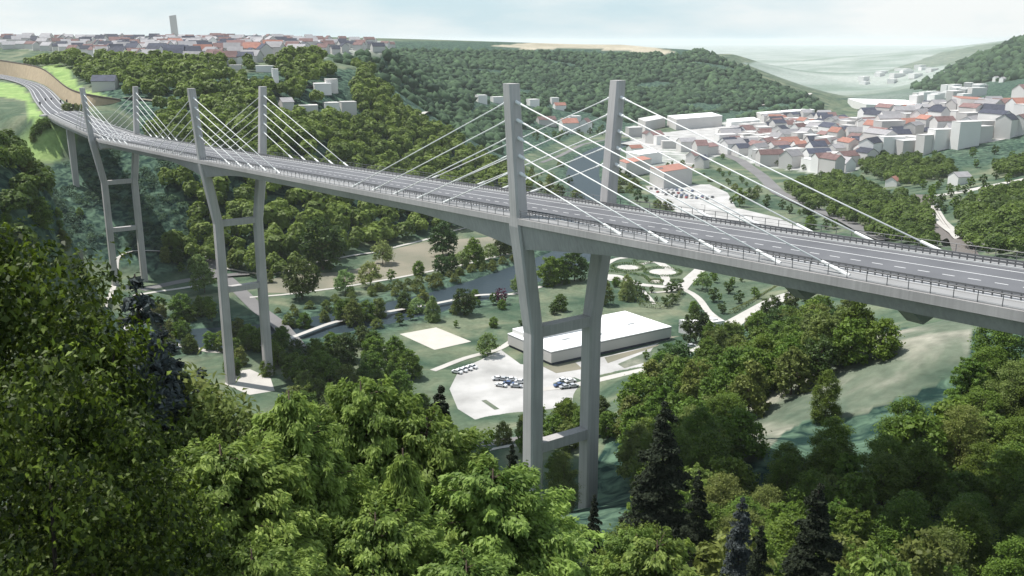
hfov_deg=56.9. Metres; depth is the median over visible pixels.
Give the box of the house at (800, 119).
[796,117,809,122]
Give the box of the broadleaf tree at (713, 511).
[694,501,729,543]
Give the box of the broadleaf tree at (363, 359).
[359,351,377,367]
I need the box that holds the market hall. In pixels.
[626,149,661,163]
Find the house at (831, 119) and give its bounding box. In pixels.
[826,116,838,121]
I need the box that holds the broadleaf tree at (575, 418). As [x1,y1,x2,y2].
[571,406,600,427]
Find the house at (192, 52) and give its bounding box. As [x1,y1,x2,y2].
[182,51,201,54]
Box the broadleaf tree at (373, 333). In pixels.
[362,329,384,351]
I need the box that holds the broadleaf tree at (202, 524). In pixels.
[100,451,244,575]
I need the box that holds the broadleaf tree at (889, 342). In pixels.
[861,317,905,360]
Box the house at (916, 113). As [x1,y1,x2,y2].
[910,108,928,117]
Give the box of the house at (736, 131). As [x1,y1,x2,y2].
[718,128,741,133]
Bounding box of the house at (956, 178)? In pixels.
[947,171,971,185]
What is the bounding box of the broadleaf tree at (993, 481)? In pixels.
[975,437,1023,532]
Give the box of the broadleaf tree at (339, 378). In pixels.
[330,375,353,390]
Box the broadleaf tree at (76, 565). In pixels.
[0,448,189,575]
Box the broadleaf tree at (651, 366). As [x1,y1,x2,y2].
[636,358,662,390]
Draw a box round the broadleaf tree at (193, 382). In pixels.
[117,346,267,472]
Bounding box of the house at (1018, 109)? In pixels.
[1013,104,1023,115]
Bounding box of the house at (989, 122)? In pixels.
[975,120,994,137]
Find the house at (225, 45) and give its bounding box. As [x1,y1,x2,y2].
[223,43,240,49]
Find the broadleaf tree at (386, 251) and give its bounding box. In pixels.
[370,239,394,263]
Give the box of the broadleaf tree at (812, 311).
[805,308,828,314]
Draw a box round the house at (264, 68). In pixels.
[255,65,272,72]
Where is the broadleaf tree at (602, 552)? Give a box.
[590,519,663,572]
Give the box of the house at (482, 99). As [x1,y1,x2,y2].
[475,95,486,104]
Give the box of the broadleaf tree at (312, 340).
[305,338,322,354]
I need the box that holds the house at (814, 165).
[810,152,831,172]
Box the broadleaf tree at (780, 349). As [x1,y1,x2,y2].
[766,334,804,385]
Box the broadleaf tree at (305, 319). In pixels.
[295,312,313,328]
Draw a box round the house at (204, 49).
[202,47,218,52]
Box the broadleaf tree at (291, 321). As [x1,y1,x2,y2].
[281,312,295,327]
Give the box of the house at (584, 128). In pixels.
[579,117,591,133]
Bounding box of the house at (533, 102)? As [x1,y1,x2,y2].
[526,99,539,106]
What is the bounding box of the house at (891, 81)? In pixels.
[887,79,896,83]
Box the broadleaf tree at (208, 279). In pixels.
[188,265,216,292]
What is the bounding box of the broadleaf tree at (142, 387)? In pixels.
[0,288,209,565]
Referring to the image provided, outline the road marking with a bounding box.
[3,75,63,113]
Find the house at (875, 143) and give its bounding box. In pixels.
[858,136,882,153]
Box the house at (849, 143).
[837,137,858,150]
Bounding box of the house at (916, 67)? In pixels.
[914,65,925,69]
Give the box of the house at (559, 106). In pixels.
[553,102,565,110]
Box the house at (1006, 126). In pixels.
[993,113,1018,138]
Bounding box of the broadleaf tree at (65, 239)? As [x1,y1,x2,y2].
[59,230,72,250]
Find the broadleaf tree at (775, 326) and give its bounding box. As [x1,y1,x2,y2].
[766,320,783,340]
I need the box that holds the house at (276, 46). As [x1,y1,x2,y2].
[270,42,285,53]
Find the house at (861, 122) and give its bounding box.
[858,119,874,126]
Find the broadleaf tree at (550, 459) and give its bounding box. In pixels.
[543,450,570,479]
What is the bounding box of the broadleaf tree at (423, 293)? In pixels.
[416,289,430,302]
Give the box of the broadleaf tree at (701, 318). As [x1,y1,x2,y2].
[680,305,711,342]
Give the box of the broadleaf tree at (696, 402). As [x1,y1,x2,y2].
[667,396,709,424]
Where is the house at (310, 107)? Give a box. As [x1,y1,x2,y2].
[298,104,317,111]
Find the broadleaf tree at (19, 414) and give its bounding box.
[0,327,211,575]
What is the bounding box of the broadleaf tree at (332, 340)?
[323,331,340,356]
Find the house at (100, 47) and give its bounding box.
[94,46,107,52]
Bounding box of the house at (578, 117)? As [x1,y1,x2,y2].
[568,115,580,121]
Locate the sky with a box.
[0,0,1023,45]
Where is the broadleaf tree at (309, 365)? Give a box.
[289,354,321,385]
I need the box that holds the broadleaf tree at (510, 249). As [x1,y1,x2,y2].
[504,245,511,253]
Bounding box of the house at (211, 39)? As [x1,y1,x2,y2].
[207,37,216,42]
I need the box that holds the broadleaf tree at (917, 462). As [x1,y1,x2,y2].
[885,436,950,516]
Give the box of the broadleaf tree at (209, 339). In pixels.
[202,331,217,349]
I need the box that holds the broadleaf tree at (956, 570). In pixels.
[927,563,968,575]
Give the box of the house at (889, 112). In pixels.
[878,111,904,114]
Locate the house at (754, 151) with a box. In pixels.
[752,148,760,159]
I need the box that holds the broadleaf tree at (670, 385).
[662,379,676,393]
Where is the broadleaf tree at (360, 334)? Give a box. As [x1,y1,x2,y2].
[354,325,371,348]
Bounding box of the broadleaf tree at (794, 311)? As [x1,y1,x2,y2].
[785,307,799,321]
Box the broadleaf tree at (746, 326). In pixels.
[743,316,748,331]
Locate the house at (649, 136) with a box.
[645,130,664,143]
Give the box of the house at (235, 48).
[227,46,243,51]
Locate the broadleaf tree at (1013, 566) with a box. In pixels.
[977,533,1023,575]
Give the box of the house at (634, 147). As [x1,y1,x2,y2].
[626,144,642,151]
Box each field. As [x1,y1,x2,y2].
[0,60,120,105]
[267,237,499,292]
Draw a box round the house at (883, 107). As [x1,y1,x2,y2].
[874,103,895,110]
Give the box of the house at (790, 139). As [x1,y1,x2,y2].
[777,136,799,142]
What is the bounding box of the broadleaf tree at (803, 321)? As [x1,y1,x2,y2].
[797,316,818,343]
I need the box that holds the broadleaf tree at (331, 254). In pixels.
[297,218,346,269]
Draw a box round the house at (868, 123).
[862,119,873,132]
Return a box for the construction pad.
[225,369,274,394]
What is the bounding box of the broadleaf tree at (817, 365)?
[798,333,841,380]
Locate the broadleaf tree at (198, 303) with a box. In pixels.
[192,295,207,316]
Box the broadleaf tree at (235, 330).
[231,317,247,338]
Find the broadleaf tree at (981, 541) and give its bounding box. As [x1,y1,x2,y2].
[920,499,1004,575]
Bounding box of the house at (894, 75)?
[889,73,905,77]
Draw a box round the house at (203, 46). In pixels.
[193,44,212,51]
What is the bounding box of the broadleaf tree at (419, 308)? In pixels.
[407,297,426,313]
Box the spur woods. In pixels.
[142,61,534,272]
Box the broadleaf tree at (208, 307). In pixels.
[203,302,217,319]
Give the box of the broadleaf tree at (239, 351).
[234,345,249,365]
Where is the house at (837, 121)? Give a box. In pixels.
[832,118,849,123]
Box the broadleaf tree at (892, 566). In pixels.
[832,538,911,575]
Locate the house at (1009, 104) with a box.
[1005,97,1023,112]
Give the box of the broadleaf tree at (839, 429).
[801,414,860,470]
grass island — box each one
[482,400,498,409]
[543,362,580,372]
[553,377,580,383]
[605,336,677,362]
[619,351,652,367]
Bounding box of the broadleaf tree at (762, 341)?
[743,333,780,374]
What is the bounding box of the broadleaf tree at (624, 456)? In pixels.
[613,420,651,479]
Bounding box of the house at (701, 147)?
[692,139,708,155]
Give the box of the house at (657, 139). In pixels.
[653,135,668,144]
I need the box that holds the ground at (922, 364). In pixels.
[0,36,1023,572]
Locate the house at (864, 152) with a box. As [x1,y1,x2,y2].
[856,147,878,165]
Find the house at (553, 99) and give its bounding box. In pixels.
[550,97,558,104]
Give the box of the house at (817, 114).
[814,112,827,117]
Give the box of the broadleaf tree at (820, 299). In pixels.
[805,295,828,311]
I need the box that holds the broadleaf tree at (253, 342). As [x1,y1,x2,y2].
[246,327,261,351]
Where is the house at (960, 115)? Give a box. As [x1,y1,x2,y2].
[956,111,977,120]
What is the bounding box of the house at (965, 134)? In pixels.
[949,120,981,149]
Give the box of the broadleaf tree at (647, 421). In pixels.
[626,416,655,457]
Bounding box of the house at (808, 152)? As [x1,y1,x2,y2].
[803,148,831,157]
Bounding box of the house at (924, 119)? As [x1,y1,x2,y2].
[915,114,932,126]
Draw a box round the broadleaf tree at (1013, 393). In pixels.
[1002,366,1023,407]
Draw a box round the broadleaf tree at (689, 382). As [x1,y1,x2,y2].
[679,357,714,407]
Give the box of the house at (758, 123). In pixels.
[750,122,766,124]
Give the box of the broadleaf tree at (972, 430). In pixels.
[923,403,997,480]
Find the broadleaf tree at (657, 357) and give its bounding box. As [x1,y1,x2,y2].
[643,350,672,375]
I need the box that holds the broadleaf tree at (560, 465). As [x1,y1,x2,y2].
[544,448,583,512]
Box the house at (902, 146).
[894,139,915,154]
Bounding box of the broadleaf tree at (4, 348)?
[0,216,154,573]
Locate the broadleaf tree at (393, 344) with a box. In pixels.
[382,334,406,362]
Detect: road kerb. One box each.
[0,74,63,103]
[0,78,46,115]
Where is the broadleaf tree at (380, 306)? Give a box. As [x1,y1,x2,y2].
[373,297,386,318]
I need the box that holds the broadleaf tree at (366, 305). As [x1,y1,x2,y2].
[358,300,376,321]
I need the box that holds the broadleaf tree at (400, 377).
[388,369,416,394]
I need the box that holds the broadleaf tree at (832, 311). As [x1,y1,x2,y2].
[829,308,843,323]
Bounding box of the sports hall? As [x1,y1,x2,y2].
[508,311,671,364]
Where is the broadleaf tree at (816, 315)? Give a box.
[809,313,833,334]
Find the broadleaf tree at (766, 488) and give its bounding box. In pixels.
[747,482,785,523]
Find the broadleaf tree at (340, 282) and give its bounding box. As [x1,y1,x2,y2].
[332,268,355,292]
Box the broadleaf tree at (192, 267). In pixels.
[187,253,208,272]
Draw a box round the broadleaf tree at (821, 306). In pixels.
[806,302,830,313]
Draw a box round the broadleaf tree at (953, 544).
[902,525,978,575]
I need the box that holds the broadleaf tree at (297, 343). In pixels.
[286,339,306,356]
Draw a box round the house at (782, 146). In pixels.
[771,145,791,148]
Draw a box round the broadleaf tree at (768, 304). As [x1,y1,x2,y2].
[760,294,783,315]
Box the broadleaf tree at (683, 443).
[667,428,696,475]
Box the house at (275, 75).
[272,69,278,82]
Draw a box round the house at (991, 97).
[984,96,1002,98]
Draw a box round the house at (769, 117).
[767,116,783,120]
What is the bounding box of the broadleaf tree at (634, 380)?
[613,371,655,417]
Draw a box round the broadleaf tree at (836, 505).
[827,495,854,533]
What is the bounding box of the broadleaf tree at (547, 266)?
[536,256,564,287]
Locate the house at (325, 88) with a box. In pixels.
[312,83,331,94]
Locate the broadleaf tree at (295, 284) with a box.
[279,257,322,298]
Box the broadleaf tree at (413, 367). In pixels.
[395,347,422,379]
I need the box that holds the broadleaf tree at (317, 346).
[306,340,331,360]
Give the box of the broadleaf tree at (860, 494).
[827,471,886,535]
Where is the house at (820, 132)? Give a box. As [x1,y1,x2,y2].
[816,130,827,135]
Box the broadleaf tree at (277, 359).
[272,344,287,365]
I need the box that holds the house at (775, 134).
[768,132,785,137]
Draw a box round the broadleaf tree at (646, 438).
[628,421,674,480]
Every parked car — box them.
[451,369,462,373]
[457,367,467,372]
[468,364,477,368]
[492,375,501,380]
[495,382,507,387]
[498,376,506,380]
[503,380,514,384]
[507,376,516,379]
[510,383,522,387]
[514,378,522,383]
[553,382,563,387]
[556,377,566,381]
[559,383,568,388]
[564,378,576,382]
[568,383,578,388]
[687,343,696,346]
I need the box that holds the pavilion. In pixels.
[679,316,724,334]
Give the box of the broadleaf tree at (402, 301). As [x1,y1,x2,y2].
[395,290,413,310]
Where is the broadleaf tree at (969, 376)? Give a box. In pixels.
[943,356,994,408]
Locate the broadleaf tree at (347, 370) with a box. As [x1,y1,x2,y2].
[334,363,359,384]
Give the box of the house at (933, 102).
[928,99,945,105]
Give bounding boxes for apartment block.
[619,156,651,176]
[649,163,692,188]
[909,95,923,103]
[919,92,932,99]
[927,94,940,100]
[931,93,944,98]
[940,84,947,91]
[946,90,962,101]
[947,84,961,90]
[949,87,961,89]
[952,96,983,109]
[957,93,971,96]
[963,82,973,86]
[967,87,986,96]
[972,84,984,87]
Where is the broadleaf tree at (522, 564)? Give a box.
[509,544,573,575]
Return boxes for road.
[0,75,62,114]
[139,272,249,290]
[205,254,306,347]
[476,437,519,446]
[541,136,624,162]
[718,150,891,239]
[725,292,789,323]
[936,178,1022,195]
[939,134,1023,150]
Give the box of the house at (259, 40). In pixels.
[253,38,263,42]
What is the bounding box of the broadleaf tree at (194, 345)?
[180,333,198,352]
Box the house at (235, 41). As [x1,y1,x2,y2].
[226,40,244,44]
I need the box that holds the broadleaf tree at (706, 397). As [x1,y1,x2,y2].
[702,395,713,411]
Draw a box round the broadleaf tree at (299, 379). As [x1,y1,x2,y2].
[293,369,312,389]
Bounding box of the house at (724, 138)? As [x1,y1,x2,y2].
[718,136,736,149]
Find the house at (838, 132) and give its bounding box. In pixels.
[827,126,844,137]
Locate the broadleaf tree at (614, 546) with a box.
[590,526,686,575]
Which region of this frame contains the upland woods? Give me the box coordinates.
[23,45,369,121]
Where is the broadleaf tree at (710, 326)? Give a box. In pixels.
[699,320,715,338]
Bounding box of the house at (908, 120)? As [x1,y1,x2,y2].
[899,118,914,123]
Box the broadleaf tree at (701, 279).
[693,271,712,289]
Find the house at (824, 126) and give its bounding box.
[818,121,839,131]
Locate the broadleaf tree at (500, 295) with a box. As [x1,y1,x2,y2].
[495,288,507,302]
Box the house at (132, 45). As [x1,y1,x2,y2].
[125,43,141,47]
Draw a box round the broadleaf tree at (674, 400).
[654,392,686,425]
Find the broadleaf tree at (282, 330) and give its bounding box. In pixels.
[272,325,291,348]
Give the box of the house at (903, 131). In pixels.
[886,129,911,134]
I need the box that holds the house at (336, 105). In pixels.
[323,102,339,112]
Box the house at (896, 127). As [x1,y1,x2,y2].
[889,126,903,128]
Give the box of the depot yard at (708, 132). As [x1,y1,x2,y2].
[621,125,725,148]
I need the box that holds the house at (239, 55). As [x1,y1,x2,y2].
[236,52,253,64]
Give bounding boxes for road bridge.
[39,80,1023,508]
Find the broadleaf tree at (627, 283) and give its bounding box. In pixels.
[618,274,636,301]
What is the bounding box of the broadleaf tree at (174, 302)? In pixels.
[166,292,193,320]
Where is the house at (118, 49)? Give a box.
[107,47,125,51]
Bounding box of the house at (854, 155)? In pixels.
[835,150,859,166]
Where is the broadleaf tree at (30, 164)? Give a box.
[18,161,33,172]
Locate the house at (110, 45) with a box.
[108,44,122,47]
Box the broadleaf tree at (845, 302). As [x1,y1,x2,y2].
[835,299,854,318]
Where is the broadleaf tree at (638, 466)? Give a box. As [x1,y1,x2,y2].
[629,461,646,488]
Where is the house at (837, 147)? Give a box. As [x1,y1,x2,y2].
[828,143,845,150]
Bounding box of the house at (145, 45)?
[142,42,160,47]
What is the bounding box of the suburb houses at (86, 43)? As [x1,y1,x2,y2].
[0,33,394,55]
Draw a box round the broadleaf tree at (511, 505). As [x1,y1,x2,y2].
[425,451,604,575]
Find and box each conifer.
[115,274,191,465]
[153,325,194,458]
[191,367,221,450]
[427,385,453,424]
[506,444,518,468]
[580,495,603,575]
[618,401,693,564]
[677,470,713,573]
[720,497,752,575]
[743,525,774,575]
[779,483,844,575]
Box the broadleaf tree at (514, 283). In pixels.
[510,276,517,290]
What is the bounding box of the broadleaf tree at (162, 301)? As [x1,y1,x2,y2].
[154,296,168,310]
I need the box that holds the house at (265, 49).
[256,43,272,57]
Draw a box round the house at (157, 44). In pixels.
[150,44,166,46]
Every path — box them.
[77,250,188,306]
[106,286,541,352]
[135,285,197,294]
[227,228,464,273]
[250,252,512,297]
[430,341,508,370]
[491,434,599,449]
[543,346,699,390]
[607,276,682,288]
[610,257,623,262]
[642,290,655,303]
[654,262,674,269]
[661,276,671,285]
[678,269,703,289]
[683,289,722,319]
[931,203,983,245]
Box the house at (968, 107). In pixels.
[958,103,982,111]
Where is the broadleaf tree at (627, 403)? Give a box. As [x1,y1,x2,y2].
[611,393,644,438]
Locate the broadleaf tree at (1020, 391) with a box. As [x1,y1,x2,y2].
[1008,385,1023,444]
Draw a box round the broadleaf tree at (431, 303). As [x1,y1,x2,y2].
[422,296,441,322]
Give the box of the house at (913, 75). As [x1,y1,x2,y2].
[908,73,922,78]
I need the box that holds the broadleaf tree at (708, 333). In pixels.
[699,330,716,353]
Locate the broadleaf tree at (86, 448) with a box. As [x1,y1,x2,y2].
[6,390,200,574]
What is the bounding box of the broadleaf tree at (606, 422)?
[599,410,620,438]
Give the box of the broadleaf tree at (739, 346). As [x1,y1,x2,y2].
[729,343,746,349]
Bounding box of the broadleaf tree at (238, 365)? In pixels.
[222,357,242,375]
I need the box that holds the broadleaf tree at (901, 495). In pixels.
[878,489,934,544]
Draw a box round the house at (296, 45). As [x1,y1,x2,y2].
[286,44,307,47]
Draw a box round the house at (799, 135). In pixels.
[791,132,808,139]
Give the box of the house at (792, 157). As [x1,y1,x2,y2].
[778,149,802,168]
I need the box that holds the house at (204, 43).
[196,42,212,45]
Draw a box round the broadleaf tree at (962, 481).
[930,469,989,525]
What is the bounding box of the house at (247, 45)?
[242,42,260,49]
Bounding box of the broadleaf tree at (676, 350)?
[657,340,693,362]
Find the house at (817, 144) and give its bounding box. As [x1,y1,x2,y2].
[805,140,827,147]
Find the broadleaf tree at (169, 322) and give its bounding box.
[164,319,177,337]
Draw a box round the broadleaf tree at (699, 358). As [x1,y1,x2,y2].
[694,357,709,372]
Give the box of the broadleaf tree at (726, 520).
[711,502,768,573]
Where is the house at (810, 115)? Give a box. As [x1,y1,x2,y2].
[806,112,815,117]
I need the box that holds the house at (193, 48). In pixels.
[186,47,200,50]
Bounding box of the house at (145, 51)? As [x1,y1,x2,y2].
[141,49,158,55]
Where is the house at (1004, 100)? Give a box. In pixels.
[992,98,1009,103]
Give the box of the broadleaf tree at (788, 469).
[761,451,807,505]
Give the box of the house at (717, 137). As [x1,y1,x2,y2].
[714,133,736,144]
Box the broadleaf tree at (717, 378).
[696,365,738,402]
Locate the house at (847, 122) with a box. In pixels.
[839,120,854,124]
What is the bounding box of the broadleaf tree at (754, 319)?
[745,311,769,333]
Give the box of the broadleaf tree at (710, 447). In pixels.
[682,425,736,474]
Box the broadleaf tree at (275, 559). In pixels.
[187,531,328,575]
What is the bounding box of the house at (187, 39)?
[185,38,202,40]
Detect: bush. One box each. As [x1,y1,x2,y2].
[60,102,70,110]
[66,103,75,110]
[71,103,81,110]
[291,308,299,315]
[303,300,314,308]
[320,300,332,311]
[332,296,341,305]
[344,287,355,296]
[347,291,357,300]
[367,288,376,296]
[370,318,383,328]
[374,282,385,290]
[386,283,392,289]
[390,286,399,295]
[392,279,402,288]
[395,313,404,322]
[404,277,412,284]
[405,309,415,319]
[408,283,417,293]
[414,275,423,283]
[416,282,425,290]
[424,274,432,281]
[427,280,437,287]
[430,272,438,280]
[434,272,444,278]
[434,277,443,285]
[445,270,453,277]
[449,272,460,282]
[449,303,461,314]
[455,267,465,275]
[466,263,476,272]
[478,261,487,268]
[486,261,496,270]
[489,293,496,304]
[498,256,508,264]
[544,181,557,193]
[549,188,561,194]
[555,183,564,192]
[569,189,583,198]
[617,185,625,192]
[618,172,629,184]
[624,170,631,178]
[624,184,633,193]
[629,177,641,187]
[633,190,642,201]
[652,199,663,208]
[663,199,674,209]
[754,185,762,191]
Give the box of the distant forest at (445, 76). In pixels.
[325,46,824,154]
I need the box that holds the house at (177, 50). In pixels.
[163,48,182,53]
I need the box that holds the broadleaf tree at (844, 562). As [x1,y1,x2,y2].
[828,528,871,575]
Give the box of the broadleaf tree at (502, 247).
[492,239,509,255]
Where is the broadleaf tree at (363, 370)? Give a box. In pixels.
[354,362,370,382]
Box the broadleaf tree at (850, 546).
[815,533,861,559]
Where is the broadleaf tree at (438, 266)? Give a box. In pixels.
[432,254,450,273]
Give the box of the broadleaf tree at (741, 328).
[734,322,745,335]
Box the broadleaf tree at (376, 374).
[367,368,388,384]
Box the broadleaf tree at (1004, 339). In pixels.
[967,326,1023,381]
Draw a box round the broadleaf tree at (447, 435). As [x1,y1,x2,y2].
[349,402,502,547]
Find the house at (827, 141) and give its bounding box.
[813,138,830,145]
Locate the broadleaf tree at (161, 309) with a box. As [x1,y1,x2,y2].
[150,302,166,324]
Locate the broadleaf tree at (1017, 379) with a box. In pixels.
[978,359,1023,438]
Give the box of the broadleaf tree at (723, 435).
[700,426,733,467]
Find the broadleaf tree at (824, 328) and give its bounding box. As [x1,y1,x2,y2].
[798,310,842,362]
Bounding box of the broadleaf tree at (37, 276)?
[0,215,228,575]
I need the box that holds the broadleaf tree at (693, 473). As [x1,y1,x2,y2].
[678,462,726,507]
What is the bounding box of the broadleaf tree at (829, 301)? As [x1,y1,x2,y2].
[816,294,836,313]
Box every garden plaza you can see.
[608,274,623,280]
[618,265,637,269]
[649,269,675,274]
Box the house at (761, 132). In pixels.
[756,130,771,133]
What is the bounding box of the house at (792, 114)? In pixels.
[787,112,798,117]
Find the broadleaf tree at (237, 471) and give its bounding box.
[163,432,350,575]
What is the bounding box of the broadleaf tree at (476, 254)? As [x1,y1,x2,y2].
[461,236,486,265]
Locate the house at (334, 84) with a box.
[324,78,337,93]
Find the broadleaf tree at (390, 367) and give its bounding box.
[383,361,398,385]
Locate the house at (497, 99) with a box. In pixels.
[490,96,503,103]
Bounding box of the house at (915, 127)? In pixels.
[904,121,924,134]
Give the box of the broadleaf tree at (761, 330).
[746,326,776,341]
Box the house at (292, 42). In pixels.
[285,41,300,45]
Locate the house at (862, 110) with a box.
[857,107,875,117]
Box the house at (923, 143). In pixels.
[914,134,933,154]
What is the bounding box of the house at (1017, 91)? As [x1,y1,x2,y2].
[1011,84,1023,97]
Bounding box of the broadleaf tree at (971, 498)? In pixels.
[935,491,997,566]
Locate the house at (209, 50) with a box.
[204,49,223,62]
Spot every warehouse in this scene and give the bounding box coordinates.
[638,115,664,130]
[667,112,721,129]
[726,117,759,126]
[756,109,814,120]
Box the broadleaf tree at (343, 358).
[336,350,358,373]
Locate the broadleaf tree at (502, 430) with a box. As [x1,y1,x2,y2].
[493,421,512,445]
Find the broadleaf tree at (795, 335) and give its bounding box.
[784,330,806,361]
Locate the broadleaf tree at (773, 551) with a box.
[725,523,784,575]
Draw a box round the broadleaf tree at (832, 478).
[822,472,847,501]
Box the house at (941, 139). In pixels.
[927,128,950,151]
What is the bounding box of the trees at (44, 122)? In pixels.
[0,117,1014,357]
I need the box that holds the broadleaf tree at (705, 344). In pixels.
[692,335,718,359]
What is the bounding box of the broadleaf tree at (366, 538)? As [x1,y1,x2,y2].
[302,487,473,575]
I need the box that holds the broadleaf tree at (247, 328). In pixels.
[237,323,259,350]
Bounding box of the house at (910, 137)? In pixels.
[900,135,915,138]
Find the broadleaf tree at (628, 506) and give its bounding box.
[620,480,634,524]
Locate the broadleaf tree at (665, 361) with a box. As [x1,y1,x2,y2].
[658,353,678,378]
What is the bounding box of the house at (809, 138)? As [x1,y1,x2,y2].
[804,136,816,142]
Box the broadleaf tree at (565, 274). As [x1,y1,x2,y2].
[551,256,570,284]
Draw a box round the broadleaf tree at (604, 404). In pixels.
[599,395,610,416]
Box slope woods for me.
[0,128,55,250]
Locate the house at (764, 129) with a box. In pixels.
[757,128,771,130]
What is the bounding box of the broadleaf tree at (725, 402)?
[703,391,747,440]
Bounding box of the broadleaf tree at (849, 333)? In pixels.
[828,316,879,366]
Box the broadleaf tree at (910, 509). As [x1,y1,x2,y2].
[871,489,939,559]
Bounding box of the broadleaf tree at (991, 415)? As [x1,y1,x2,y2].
[970,407,1007,467]
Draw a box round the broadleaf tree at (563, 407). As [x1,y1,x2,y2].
[554,397,575,421]
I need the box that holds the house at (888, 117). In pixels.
[875,114,902,119]
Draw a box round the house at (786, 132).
[777,128,797,136]
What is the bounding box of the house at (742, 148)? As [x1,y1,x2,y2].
[731,143,749,155]
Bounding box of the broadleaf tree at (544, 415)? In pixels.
[543,404,546,424]
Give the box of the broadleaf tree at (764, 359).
[732,344,778,402]
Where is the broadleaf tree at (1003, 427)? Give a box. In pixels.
[986,413,1023,493]
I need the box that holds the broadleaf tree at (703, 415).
[677,405,720,458]
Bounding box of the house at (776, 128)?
[772,125,789,131]
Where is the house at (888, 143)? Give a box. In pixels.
[878,135,905,154]
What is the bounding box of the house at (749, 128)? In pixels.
[741,125,755,130]
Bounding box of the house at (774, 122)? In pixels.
[769,119,786,126]
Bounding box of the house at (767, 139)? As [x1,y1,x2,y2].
[759,137,775,142]
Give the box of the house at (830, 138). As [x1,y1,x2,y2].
[815,135,836,144]
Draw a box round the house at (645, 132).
[642,130,648,138]
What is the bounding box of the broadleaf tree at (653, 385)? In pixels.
[641,374,675,410]
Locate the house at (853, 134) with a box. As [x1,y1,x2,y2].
[847,133,860,137]
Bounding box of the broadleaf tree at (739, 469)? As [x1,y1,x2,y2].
[708,455,760,500]
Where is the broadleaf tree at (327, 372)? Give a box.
[314,354,341,383]
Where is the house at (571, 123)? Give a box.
[559,118,578,133]
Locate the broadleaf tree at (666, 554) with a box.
[601,526,703,575]
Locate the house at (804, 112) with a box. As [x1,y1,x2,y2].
[800,109,812,116]
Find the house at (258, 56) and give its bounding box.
[240,50,263,62]
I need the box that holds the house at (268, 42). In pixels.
[265,41,281,45]
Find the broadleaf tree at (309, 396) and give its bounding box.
[299,389,317,403]
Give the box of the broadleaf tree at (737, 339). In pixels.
[722,333,747,354]
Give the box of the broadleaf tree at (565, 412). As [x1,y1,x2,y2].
[550,397,579,431]
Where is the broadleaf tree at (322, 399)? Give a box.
[319,385,337,402]
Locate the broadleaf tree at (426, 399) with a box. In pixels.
[408,393,432,414]
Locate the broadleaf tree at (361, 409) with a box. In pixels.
[308,374,443,515]
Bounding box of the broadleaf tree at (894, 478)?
[849,452,916,534]
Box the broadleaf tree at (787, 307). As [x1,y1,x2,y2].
[782,304,794,312]
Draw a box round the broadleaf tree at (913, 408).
[867,394,933,453]
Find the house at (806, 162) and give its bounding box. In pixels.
[800,157,810,170]
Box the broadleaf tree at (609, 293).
[604,280,614,304]
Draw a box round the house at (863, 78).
[858,76,869,80]
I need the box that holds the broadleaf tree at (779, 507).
[762,501,800,540]
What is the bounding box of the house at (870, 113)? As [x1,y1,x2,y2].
[863,109,880,116]
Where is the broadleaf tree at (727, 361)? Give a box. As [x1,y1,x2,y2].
[711,345,760,390]
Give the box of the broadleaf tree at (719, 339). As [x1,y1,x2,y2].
[712,327,730,348]
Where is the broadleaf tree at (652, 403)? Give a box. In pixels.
[644,383,679,418]
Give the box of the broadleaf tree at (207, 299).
[203,296,217,313]
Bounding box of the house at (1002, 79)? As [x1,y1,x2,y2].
[999,77,1006,82]
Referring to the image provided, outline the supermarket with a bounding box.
[848,98,920,108]
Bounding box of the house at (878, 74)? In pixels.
[874,73,884,76]
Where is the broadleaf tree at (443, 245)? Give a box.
[427,220,458,254]
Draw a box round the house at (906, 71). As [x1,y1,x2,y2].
[900,70,913,73]
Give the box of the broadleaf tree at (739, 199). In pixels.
[732,187,748,206]
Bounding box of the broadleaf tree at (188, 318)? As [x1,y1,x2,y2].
[182,303,199,321]
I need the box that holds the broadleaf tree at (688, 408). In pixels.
[678,403,701,431]
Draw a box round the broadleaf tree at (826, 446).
[799,438,848,495]
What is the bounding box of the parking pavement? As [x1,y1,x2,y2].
[450,343,657,418]
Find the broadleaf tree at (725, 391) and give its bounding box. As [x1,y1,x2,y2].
[709,389,736,416]
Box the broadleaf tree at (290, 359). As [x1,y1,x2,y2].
[280,352,303,382]
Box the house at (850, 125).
[839,124,856,126]
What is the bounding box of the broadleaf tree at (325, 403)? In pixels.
[318,402,329,421]
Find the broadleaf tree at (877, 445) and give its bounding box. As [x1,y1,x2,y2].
[853,430,914,488]
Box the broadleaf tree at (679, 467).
[635,455,689,477]
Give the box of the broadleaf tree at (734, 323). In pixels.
[729,320,744,344]
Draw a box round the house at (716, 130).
[715,127,733,133]
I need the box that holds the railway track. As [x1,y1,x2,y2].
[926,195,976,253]
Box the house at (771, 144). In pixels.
[768,141,790,148]
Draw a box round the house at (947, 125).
[943,123,951,127]
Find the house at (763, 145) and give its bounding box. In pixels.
[748,142,769,158]
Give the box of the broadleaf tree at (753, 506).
[721,495,770,526]
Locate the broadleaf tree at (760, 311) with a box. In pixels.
[746,309,766,328]
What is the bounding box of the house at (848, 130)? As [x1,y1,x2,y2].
[845,127,862,136]
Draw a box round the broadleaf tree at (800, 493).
[783,466,833,523]
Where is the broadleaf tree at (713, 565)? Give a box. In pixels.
[693,526,784,575]
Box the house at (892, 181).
[885,175,899,186]
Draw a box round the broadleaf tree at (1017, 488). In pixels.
[992,466,1023,540]
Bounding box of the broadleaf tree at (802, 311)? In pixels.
[797,299,822,317]
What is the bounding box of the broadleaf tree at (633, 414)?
[612,403,654,452]
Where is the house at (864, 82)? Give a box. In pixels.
[859,81,869,84]
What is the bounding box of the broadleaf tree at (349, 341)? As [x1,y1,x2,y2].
[333,332,360,356]
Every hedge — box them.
[609,270,649,280]
[610,262,644,270]
[631,286,683,308]
[643,266,682,276]
[648,278,663,282]
[669,278,683,282]
[728,286,776,313]

